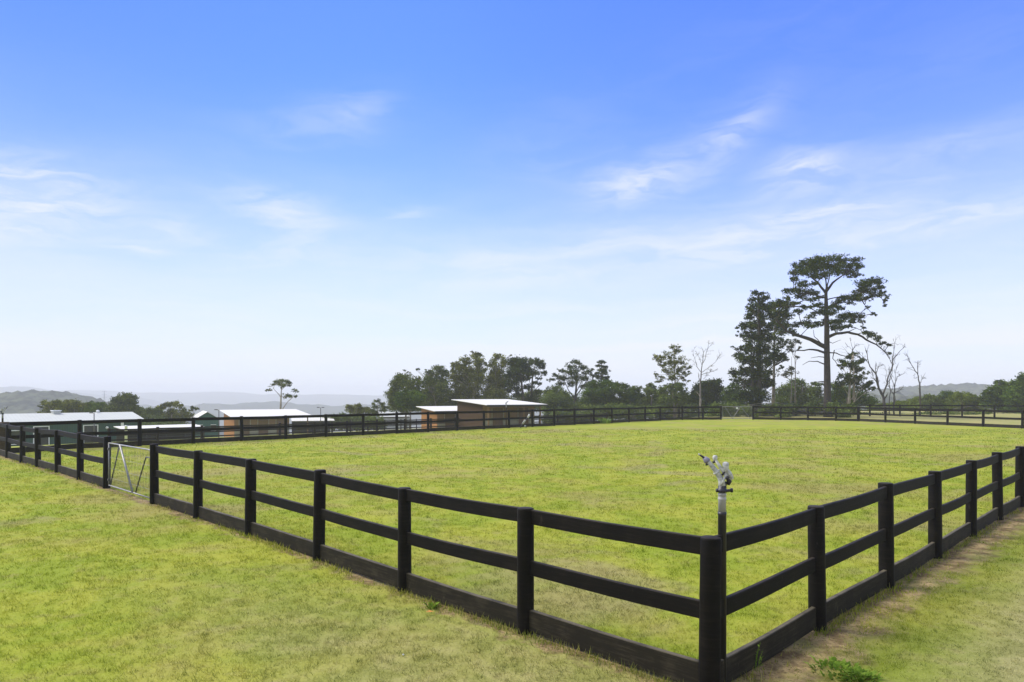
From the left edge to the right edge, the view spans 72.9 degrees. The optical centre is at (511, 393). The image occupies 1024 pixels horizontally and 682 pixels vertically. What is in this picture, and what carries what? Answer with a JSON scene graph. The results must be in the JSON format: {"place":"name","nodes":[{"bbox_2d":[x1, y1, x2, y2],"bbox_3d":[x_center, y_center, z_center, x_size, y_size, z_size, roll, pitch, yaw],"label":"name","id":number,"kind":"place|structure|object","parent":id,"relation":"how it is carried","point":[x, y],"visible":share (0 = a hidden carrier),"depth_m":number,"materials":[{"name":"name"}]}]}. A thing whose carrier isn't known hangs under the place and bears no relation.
{"place":"outdoors","nodes":[
{"label":"outdoors","id":0,"kind":"place"},
{"bbox_2d":[0,386,162,405],"bbox_3d":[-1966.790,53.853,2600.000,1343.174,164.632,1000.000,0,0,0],"label":"hill","id":1,"kind":"structure","parent":0,"point":[143,401],"depth_m":2564.84,"materials":[{"name":"grey"}]},
{"bbox_2d":[0,389,223,436],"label":"hill","id":2,"kind":"structure","parent":0,"point":[20,402],"depth_m":602.58,"materials":[{"name":"grey"}]},
{"bbox_2d":[139,401,543,433],"bbox_3d":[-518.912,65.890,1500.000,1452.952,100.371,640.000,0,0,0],"label":"hill","id":3,"kind":"structure","parent":0,"point":[305,408],"depth_m":1427.50,"materials":[{"name":"grey"}]},
{"bbox_2d":[59,390,802,411],"bbox_3d":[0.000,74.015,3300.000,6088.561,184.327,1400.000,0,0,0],"label":"hill","id":4,"kind":"structure","parent":0,"point":[198,398],"depth_m":3109.42,"materials":[{"name":"grey"}]},
{"bbox_2d":[0,411,1023,681],"bbox_3d":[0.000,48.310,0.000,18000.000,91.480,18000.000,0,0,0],"label":"ground","id":5,"kind":"structure","parent":0,"point":[970,561],"depth_m":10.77,"materials":[{"name":"plant"}]},
{"bbox_2d":[0,407,6,421],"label":"irrigation sprinkler","id":6,"kind":"object","parent":5,"relation":"on","point":[2,411],"visible":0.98,"depth_m":30.20,"materials":[{"name":"grey plastic"}]},
{"bbox_2d":[0,422,9,449],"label":"strainer post","id":7,"kind":"object","parent":5,"relation":"on","point":[2,434],"visible":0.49,"depth_m":30.10,"materials":[{"name":"wood"}]},
{"bbox_2d":[36,399,66,412],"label":"gum tree","id":8,"kind":"object","parent":5,"relation":"on","point":[57,404],"visible":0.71,"depth_m":111.71,"materials":[{"name":"green plant"}]},
{"bbox_2d":[0,423,110,488],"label":"post and rail fence","id":9,"kind":"object","parent":5,"relation":"on","point":[56,466],"visible":0.94,"depth_m":22.64,"materials":[{"name":"black wood"}]},
{"bbox_2d":[0,410,143,445],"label":"green shed","id":10,"kind":"structure","parent":5,"relation":"on","point":[55,415],"depth_m":83.89,"materials":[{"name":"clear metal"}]},
{"bbox_2d":[11,430,25,444],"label":"window","id":11,"kind":"structure","parent":10,"relation":"in","point":[13,432],"depth_m":79.24,"materials":[{"name":"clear glass"}]},
{"bbox_2d":[62,398,87,412],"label":"bushy tree","id":12,"kind":"object","parent":5,"relation":"on","point":[74,406],"visible":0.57,"depth_m":113.31,"materials":[{"name":"green plant"}]},
{"bbox_2d":[80,400,106,412],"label":"bushy tree","id":13,"kind":"object","parent":5,"relation":"on","point":[93,406],"visible":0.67,"depth_m":112.93,"materials":[{"name":"green plant"}]},
{"bbox_2d":[103,391,142,414],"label":"bushy tree","id":14,"kind":"object","parent":5,"relation":"on","point":[125,402],"visible":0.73,"depth_m":111.34,"materials":[{"name":"green plant"}]},
{"bbox_2d":[124,425,127,441],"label":"white post","id":15,"kind":"object","parent":5,"relation":"on","point":[126,427],"visible":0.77,"depth_m":70.91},
{"bbox_2d":[137,406,165,423],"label":"gum tree","id":16,"kind":"object","parent":5,"relation":"on","point":[151,413],"visible":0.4,"depth_m":115.00,"materials":[{"name":"green plant"}]},
{"bbox_2d":[114,424,204,441],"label":"pen shelter","id":17,"kind":"object","parent":5,"relation":"on","point":[154,436],"visible":0.29,"depth_m":76.81,"materials":[{"name":"white metal"}]},
{"bbox_2d":[142,421,189,424],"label":"shrub","id":18,"kind":"object","parent":5,"relation":"on","point":[161,423],"visible":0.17,"depth_m":106.23,"materials":[{"name":"green plant"}]},
{"bbox_2d":[155,400,194,423],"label":"gum tree","id":19,"kind":"object","parent":5,"relation":"on","point":[173,412],"visible":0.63,"depth_m":117.69,"materials":[{"name":"green plant"}]},
{"bbox_2d":[188,406,198,413],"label":"gum tree","id":20,"kind":"object","parent":5,"relation":"on","point":[192,408],"visible":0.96,"depth_m":124.18,"materials":[{"name":"green plant"}]},
{"bbox_2d":[191,411,219,437],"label":"teal cottage","id":21,"kind":"structure","parent":5,"relation":"on","point":[206,422],"depth_m":111.30,"materials":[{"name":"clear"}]},
{"bbox_2d":[220,409,310,436],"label":"stable","id":22,"kind":"structure","parent":5,"relation":"on","point":[256,412],"depth_m":87.83,"materials":[{"name":"metal"}]},
{"bbox_2d":[243,419,250,435],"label":"stable door","id":23,"kind":"structure","parent":22,"relation":"in","point":[246,422],"depth_m":85.72,"materials":[{"name":"wood"}]},
{"bbox_2d":[257,419,268,434],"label":"stable door","id":24,"kind":"structure","parent":22,"relation":"in","point":[266,421],"depth_m":86.69,"materials":[{"name":"wood"}]},
{"bbox_2d":[277,419,283,434],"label":"stable door","id":25,"kind":"structure","parent":22,"relation":"in","point":[281,421],"depth_m":87.79,"materials":[{"name":"wood"}]},
{"bbox_2d":[265,378,298,408],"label":"gum tree","id":26,"kind":"object","parent":5,"relation":"on","point":[282,384],"visible":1,"depth_m":115.92,"materials":[{"name":"green plant"}]},
{"bbox_2d":[291,417,334,433],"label":"field shelter","id":27,"kind":"object","parent":5,"relation":"on","point":[304,420],"visible":0.36,"depth_m":103.65,"materials":[{"name":"white metal"}]},
{"bbox_2d":[323,411,387,430],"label":"shrub","id":28,"kind":"object","parent":5,"relation":"on","point":[354,418],"visible":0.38,"depth_m":104.75,"materials":[{"name":"green plant"}]},
{"bbox_2d":[292,419,420,433],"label":"post and rail fence","id":29,"kind":"object","parent":5,"relation":"on","point":[348,427],"visible":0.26,"depth_m":81.04,"materials":[{"name":"black wood"}]},
{"bbox_2d":[107,413,607,440],"bbox_3d":[-8.600,3.210,73.595,0.249,1.284,61.320,0,0,45],"label":"post and rail fence","id":30,"kind":"object","parent":5,"relation":"on","point":[279,429],"visible":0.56,"depth_m":62.35,"materials":[{"name":"black wood"}]},
{"bbox_2d":[345,403,374,413],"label":"bushy tree","id":31,"kind":"object","parent":5,"relation":"on","point":[360,409],"visible":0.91,"depth_m":116.56,"materials":[{"name":"green plant"}]},
{"bbox_2d":[10,406,721,452],"bbox_3d":[-1.486,2.013,51.856,59.962,1.573,2.918,0,0,-43],"label":"post and rail fence","id":32,"kind":"object","parent":5,"relation":"on","point":[192,430],"visible":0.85,"depth_m":42.41,"materials":[{"name":"black wood"}]},
{"bbox_2d":[722,406,751,418],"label":"farm gate","id":33,"kind":"structure","parent":32,"relation":"attached to","point":[736,412],"depth_m":71.13,"materials":[{"name":"metal"}]},
{"bbox_2d":[368,399,388,412],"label":"gum tree","id":34,"kind":"object","parent":5,"relation":"on","point":[382,407],"visible":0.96,"depth_m":113.82,"materials":[{"name":"green plant"}]},
{"bbox_2d":[377,412,409,429],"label":"farm house","id":35,"kind":"structure","parent":5,"relation":"on","point":[402,417],"depth_m":150.65,"materials":[{"name":"white metal"}]},
{"bbox_2d":[384,372,428,428],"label":"gum tree","id":36,"kind":"object","parent":5,"relation":"on","point":[399,381],"visible":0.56,"depth_m":103.36,"materials":[{"name":"green plant"}]},
{"bbox_2d":[393,388,427,428],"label":"bushy tree","id":37,"kind":"object","parent":5,"relation":"on","point":[413,399],"visible":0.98,"depth_m":97.14,"materials":[{"name":"green plant"}]},
{"bbox_2d":[402,364,451,405],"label":"gum tree","id":38,"kind":"object","parent":5,"relation":"on","point":[436,384],"visible":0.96,"depth_m":109.98,"materials":[{"name":"green plant"}]},
{"bbox_2d":[423,602,438,608],"bbox_3d":[-1.015,2.627,8.588,0.234,0.066,0.223,0,0,0],"label":"weed","id":39,"kind":"object","parent":5,"relation":"on","point":[434,606],"visible":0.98,"depth_m":8.62,"materials":[{"name":"green plant"}]},
{"bbox_2d":[150,444,721,681],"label":"post and rail fence","id":40,"kind":"object","parent":5,"relation":"on","point":[523,615],"visible":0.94,"depth_m":7.94,"materials":[{"name":"black wood"}]},
{"bbox_2d":[107,442,149,498],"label":"farm gate","id":41,"kind":"structure","parent":40,"relation":"attached to","point":[125,466],"depth_m":17.65,"materials":[{"name":"metal"}]},
{"bbox_2d":[416,406,456,428],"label":"stable","id":42,"kind":"structure","parent":5,"relation":"on","point":[439,409],"depth_m":79.25,"materials":[{"name":"metal"}]},
{"bbox_2d":[444,414,455,426],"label":"stable door","id":43,"kind":"structure","parent":42,"relation":"in","point":[446,416],"depth_m":78.63,"materials":[{"name":"wood"}]},
{"bbox_2d":[383,389,547,412],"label":"shrub","id":44,"kind":"object","parent":5,"relation":"on","point":[453,402],"visible":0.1,"depth_m":119.30,"materials":[{"name":"green plant"}]},
{"bbox_2d":[447,351,489,404],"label":"gum tree","id":45,"kind":"object","parent":5,"relation":"on","point":[466,378],"visible":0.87,"depth_m":111.17,"materials":[{"name":"green plant"}]},
{"bbox_2d":[480,353,511,398],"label":"gum tree","id":46,"kind":"object","parent":5,"relation":"on","point":[495,378],"visible":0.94,"depth_m":109.73,"materials":[{"name":"green plant"}]},
{"bbox_2d":[451,399,547,426],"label":"stable","id":47,"kind":"structure","parent":5,"relation":"on","point":[481,404],"depth_m":72.97,"materials":[{"name":"metal"}]},
{"bbox_2d":[493,408,503,424],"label":"stable door","id":48,"kind":"structure","parent":47,"relation":"in","point":[495,415],"depth_m":71.99,"materials":[{"name":"wood"}]},
{"bbox_2d":[519,408,527,423],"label":"stable door","id":49,"kind":"structure","parent":47,"relation":"in","point":[520,413],"depth_m":73.32,"materials":[{"name":"wood"}]},
{"bbox_2d":[502,354,533,400],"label":"tree","id":50,"kind":"object","parent":5,"relation":"on","point":[515,371],"visible":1,"depth_m":107.34,"materials":[{"name":"green plant"}]},
{"bbox_2d":[520,414,529,427],"bbox_3d":[1.004,2.111,54.000,0.787,1.101,0.162,0,0,0],"label":"irrigation gun","id":51,"kind":"object","parent":5,"relation":"on","point":[528,416],"visible":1,"depth_m":53.95,"materials":[{"name":"grey metal"}]},
{"bbox_2d":[523,357,547,402],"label":"pine tree","id":52,"kind":"object","parent":5,"relation":"on","point":[537,362],"visible":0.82,"depth_m":109.40,"materials":[{"name":"green plant"}]},
{"bbox_2d":[538,385,572,409],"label":"bushy tree","id":53,"kind":"object","parent":5,"relation":"on","point":[553,397],"visible":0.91,"depth_m":102.86,"materials":[{"name":"green plant"}]},
{"bbox_2d":[541,406,592,422],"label":"shrub","id":54,"kind":"object","parent":5,"relation":"on","point":[556,413],"visible":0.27,"depth_m":99.03,"materials":[{"name":"green plant"}]},
{"bbox_2d":[546,358,600,400],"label":"pine tree","id":55,"kind":"object","parent":5,"relation":"on","point":[576,378],"visible":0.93,"depth_m":111.42,"materials":[{"name":"green plant"}]},
{"bbox_2d":[594,360,610,381],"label":"pine tree","id":56,"kind":"object","parent":5,"relation":"on","point":[602,369],"visible":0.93,"depth_m":111.80,"materials":[{"name":"green plant"}]},
{"bbox_2d":[578,378,629,406],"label":"bushy tree","id":57,"kind":"object","parent":5,"relation":"on","point":[598,393],"visible":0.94,"depth_m":103.28,"materials":[{"name":"green plant"}]},
{"bbox_2d":[598,418,614,423],"bbox_3d":[8.214,2.397,61.839,2.136,0.526,2.160,0,0,0],"label":"weed","id":58,"kind":"object","parent":5,"relation":"on","point":[606,420],"visible":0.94,"depth_m":61.79,"materials":[{"name":"green plant"}]},
{"bbox_2d":[615,385,645,406],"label":"bushy tree","id":59,"kind":"object","parent":5,"relation":"on","point":[628,396],"visible":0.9,"depth_m":103.01,"materials":[{"name":"green plant"}]},
{"bbox_2d":[561,401,704,421],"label":"shrub","id":60,"kind":"object","parent":5,"relation":"on","point":[621,411],"visible":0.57,"depth_m":97.70,"materials":[{"name":"green plant"}]},
{"bbox_2d":[568,394,705,413],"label":"shrub","id":61,"kind":"object","parent":5,"relation":"on","point":[578,398],"visible":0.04,"depth_m":120.83,"materials":[{"name":"green plant"}]},
{"bbox_2d":[636,382,661,418],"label":"bushy tree","id":62,"kind":"object","parent":5,"relation":"on","point":[649,391],"visible":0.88,"depth_m":101.93,"materials":[{"name":"green plant"}]},
{"bbox_2d":[652,344,691,416],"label":"gum tree","id":63,"kind":"object","parent":5,"relation":"on","point":[668,371],"visible":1,"depth_m":97.64,"materials":[{"name":"green plant"}]},
{"bbox_2d":[655,381,691,417],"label":"bushy tree","id":64,"kind":"object","parent":5,"relation":"on","point":[670,393],"visible":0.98,"depth_m":95.88,"materials":[{"name":"green plant"}]},
{"bbox_2d":[690,341,721,416],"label":"dead tree","id":65,"kind":"object","parent":5,"relation":"on","point":[710,370],"visible":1,"depth_m":89.93,"materials":[{"name":"grey wood"}]},
{"bbox_2d":[688,377,724,410],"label":"bushy tree","id":66,"kind":"object","parent":5,"relation":"on","point":[710,390],"visible":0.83,"depth_m":101.14,"materials":[{"name":"green plant"}]},
{"bbox_2d":[698,453,733,681],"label":"irrigation sprinkler","id":67,"kind":"object","parent":5,"relation":"on","point":[722,490],"visible":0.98,"depth_m":6.26,"materials":[{"name":"grey plastic"}]},
{"bbox_2d":[718,381,748,404],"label":"bushy tree","id":68,"kind":"object","parent":5,"relation":"on","point":[730,394],"visible":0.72,"depth_m":98.78,"materials":[{"name":"green plant"}]},
{"bbox_2d":[701,400,766,416],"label":"shrub","id":69,"kind":"object","parent":5,"relation":"on","point":[706,409],"visible":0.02,"depth_m":94.07,"materials":[{"name":"green plant"}]},
{"bbox_2d":[678,405,815,416],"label":"shrub","id":70,"kind":"object","parent":5,"relation":"on","point":[731,411],"visible":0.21,"depth_m":81.25,"materials":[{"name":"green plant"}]},
{"bbox_2d":[754,643,762,672],"bbox_3d":[2.357,2.517,6.624,0.085,0.286,0.231,0,0,0],"label":"weed","id":71,"kind":"object","parent":5,"relation":"on","point":[757,659],"visible":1,"depth_m":6.64,"materials":[{"name":"green plant"}]},
{"bbox_2d":[728,289,789,415],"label":"conifer tree","id":72,"kind":"object","parent":5,"relation":"on","point":[760,380],"visible":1,"depth_m":82.96,"materials":[{"name":"green plant"}]},
{"bbox_2d":[767,300,792,413],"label":"gum tree","id":73,"kind":"object","parent":5,"relation":"on","point":[782,341],"visible":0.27,"depth_m":91.79,"materials":[{"name":"green plant"}]},
{"bbox_2d":[704,400,861,417],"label":"shrub","id":74,"kind":"object","parent":5,"relation":"on","point":[747,410],"visible":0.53,"depth_m":79.93,"materials":[{"name":"green plant"}]},
{"bbox_2d":[777,338,801,405],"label":"gum tree","id":75,"kind":"object","parent":5,"relation":"on","point":[786,373],"visible":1,"depth_m":93.86,"materials":[{"name":"green plant"}]},
{"bbox_2d":[768,377,823,405],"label":"shrub","id":76,"kind":"object","parent":5,"relation":"on","point":[806,391],"visible":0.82,"depth_m":97.23,"materials":[{"name":"green plant"}]},
{"bbox_2d":[768,253,892,416],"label":"pine tree","id":77,"kind":"object","parent":5,"relation":"on","point":[816,266],"visible":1,"depth_m":78.51,"materials":[{"name":"green plant"}]},
{"bbox_2d":[803,654,870,680],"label":"weed","id":78,"kind":"object","parent":5,"relation":"on","point":[835,663],"visible":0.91,"depth_m":6.70,"materials":[{"name":"green plant"}]},
{"bbox_2d":[823,382,880,406],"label":"shrub","id":79,"kind":"object","parent":5,"relation":"on","point":[840,395],"visible":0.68,"depth_m":95.63,"materials":[{"name":"green plant"}]},
{"bbox_2d":[832,351,876,412],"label":"pine tree","id":80,"kind":"object","parent":5,"relation":"on","point":[848,379],"visible":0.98,"depth_m":87.81,"materials":[{"name":"green plant"}]},
{"bbox_2d":[837,665,882,681],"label":"weed","id":81,"kind":"object","parent":5,"relation":"on","point":[859,672],"visible":0.94,"depth_m":6.47,"materials":[{"name":"green plant"}]},
{"bbox_2d":[714,446,1023,681],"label":"post and rail fence","id":82,"kind":"object","parent":5,"relation":"on","point":[820,611],"visible":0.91,"depth_m":8.67,"materials":[{"name":"black wood"}]},
{"bbox_2d":[856,337,903,409],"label":"dead tree","id":83,"kind":"object","parent":5,"relation":"on","point":[879,389],"visible":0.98,"depth_m":84.17,"materials":[{"name":"grey wood"}]},
{"bbox_2d":[867,400,906,409],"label":"shrub","id":84,"kind":"object","parent":5,"relation":"on","point":[898,402],"visible":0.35,"depth_m":111.36,"materials":[{"name":"green plant"}]},
{"bbox_2d":[752,406,1023,428],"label":"post and rail fence","id":85,"kind":"object","parent":5,"relation":"on","point":[947,416],"visible":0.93,"depth_m":62.51,"materials":[{"name":"black wood"}]},
{"bbox_2d":[883,355,895,413],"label":"dead tree","id":86,"kind":"object","parent":5,"relation":"on","point":[889,385],"visible":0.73,"depth_m":89.97,"materials":[{"name":"grey wood"}]},
{"bbox_2d":[887,366,904,413],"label":"dead tree","id":87,"kind":"object","parent":5,"relation":"on","point":[894,398],"visible":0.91,"depth_m":88.01,"materials":[{"name":"grey wood"}]},
{"bbox_2d":[901,396,918,407],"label":"shrub","id":88,"kind":"object","parent":5,"relation":"on","point":[912,401],"visible":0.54,"depth_m":109.37,"materials":[{"name":"green plant"}]},
{"bbox_2d":[903,353,924,414],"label":"dead tree","id":89,"kind":"object","parent":5,"relation":"on","point":[919,388],"visible":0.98,"depth_m":85.96,"materials":[{"name":"grey wood"}]},
{"bbox_2d":[811,404,1023,416],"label":"post and rail fence","id":90,"kind":"object","parent":5,"relation":"on","point":[930,405],"visible":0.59,"depth_m":80.75,"materials":[{"name":"black wood"}]},
{"bbox_2d":[916,393,943,408],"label":"shrub","id":91,"kind":"object","parent":5,"relation":"on","point":[929,399],"visible":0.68,"depth_m":107.27,"materials":[{"name":"green plant"}]},
{"bbox_2d":[863,406,1020,413],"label":"shrub","id":92,"kind":"object","parent":5,"relation":"on","point":[959,411],"visible":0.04,"depth_m":93.05,"materials":[{"name":"green plant"}]},
{"bbox_2d":[937,390,952,408],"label":"shrub","id":93,"kind":"object","parent":5,"relation":"on","point":[944,395],"visible":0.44,"depth_m":111.42,"materials":[{"name":"green plant"}]},
{"bbox_2d":[924,409,991,414],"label":"shrub","id":94,"kind":"object","parent":5,"relation":"on","point":[954,413],"visible":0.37,"depth_m":88.32,"materials":[{"name":"green plant"}]},
{"bbox_2d":[944,390,985,411],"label":"shrub","id":95,"kind":"object","parent":5,"relation":"on","point":[960,398],"visible":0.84,"depth_m":104.11,"materials":[{"name":"green plant"}]},
{"bbox_2d":[979,379,1009,409],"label":"bushy tree","id":96,"kind":"object","parent":5,"relation":"on","point":[989,397],"visible":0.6,"depth_m":99.09,"materials":[{"name":"green plant"}]},
{"bbox_2d":[999,371,1023,412],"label":"bushy tree","id":97,"kind":"object","parent":5,"relation":"on","point":[1014,391],"visible":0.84,"depth_m":95.01,"materials":[{"name":"green plant"}]},
{"bbox_2d":[0,0,1023,395],"label":"sky","id":98,"kind":"structure","parent":0,"point":[338,197],"materials":[{"name":"blue"}]},
{"bbox_2d":[767,391,996,409],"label":"hill","id":99,"kind":"structure","parent":0,"point":[899,395],"depth_m":501.98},
{"bbox_2d":[868,382,992,395],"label":"hill","id":100,"kind":"structure","parent":0,"point":[972,388],"depth_m":787.85,"materials":[{"name":"grey"}]}
]}

